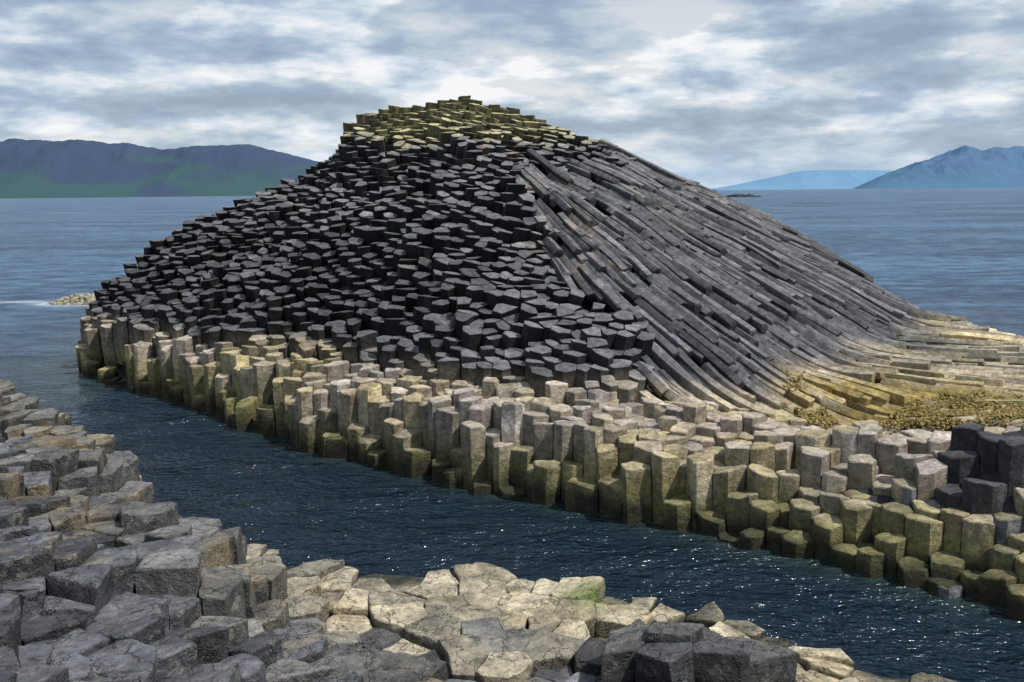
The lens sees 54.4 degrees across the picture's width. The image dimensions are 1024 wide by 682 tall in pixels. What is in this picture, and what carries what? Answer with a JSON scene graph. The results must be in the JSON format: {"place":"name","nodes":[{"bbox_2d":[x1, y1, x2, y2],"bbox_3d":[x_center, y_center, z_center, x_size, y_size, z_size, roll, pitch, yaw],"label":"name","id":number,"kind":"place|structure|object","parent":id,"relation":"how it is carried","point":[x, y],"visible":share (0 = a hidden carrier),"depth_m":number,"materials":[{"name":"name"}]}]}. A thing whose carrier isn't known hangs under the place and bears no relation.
{"place":"outdoors","nodes":[
{"label":"outdoors","id":0,"kind":"place"},
{"bbox_2d":[0,138,318,198],"bbox_3d":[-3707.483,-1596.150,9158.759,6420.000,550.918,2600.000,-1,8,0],"label":"hills","id":1,"kind":"structure","parent":0,"point":[77,168],"depth_m":8553.11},
{"bbox_2d":[0,380,956,681],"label":"rocky shore","id":2,"kind":"structure","parent":0,"point":[110,570],"depth_m":12.16,"materials":[{"name":"grey stone"}]},
{"bbox_2d":[0,187,1023,681],"bbox_3d":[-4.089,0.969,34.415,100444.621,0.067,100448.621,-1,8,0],"label":"sea","id":3,"kind":"structure","parent":0,"point":[952,251],"depth_m":20.94,"materials":[{"name":"liquid"}]},
{"bbox_2d":[48,293,95,304],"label":"rock islet","id":4,"kind":"object","parent":3,"relation":"in","point":[81,299],"visible":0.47,"depth_m":56.45,"materials":[{"name":"beige stone"}]},
{"bbox_2d":[76,95,1023,620],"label":"basalt column island","id":5,"kind":"structure","parent":3,"relation":"in","point":[478,297],"depth_m":24.45,"materials":[{"name":"grey stone"}]},
{"bbox_2d":[771,358,1023,431],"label":"seaweed","id":6,"kind":"object","parent":5,"relation":"on","point":[912,414],"visible":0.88,"depth_m":20.42,"materials":[{"name":"plant"}]},
{"bbox_2d":[726,194,760,196],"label":"rock islet","id":7,"kind":"object","parent":3,"relation":"in","point":[742,195],"visible":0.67,"depth_m":815.67,"materials":[{"name":"grey stone"}]},
{"bbox_2d":[0,0,1023,188],"label":"sky","id":8,"kind":"structure","parent":0,"point":[711,93],"materials":[{"name":"grey"}]},
{"bbox_2d":[713,170,890,189],"bbox_3d":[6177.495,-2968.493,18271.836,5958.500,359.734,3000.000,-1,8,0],"label":"hills","id":9,"kind":"structure","parent":0,"point":[830,179],"depth_m":17601.58,"materials":[{"name":"blue"}]},
{"bbox_2d":[853,145,1023,188],"bbox_3d":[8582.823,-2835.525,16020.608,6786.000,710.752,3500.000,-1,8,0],"label":"hills","id":10,"kind":"structure","parent":0,"point":[965,166],"depth_m":15217.55,"materials":[{"name":"blue stone"}]}
]}

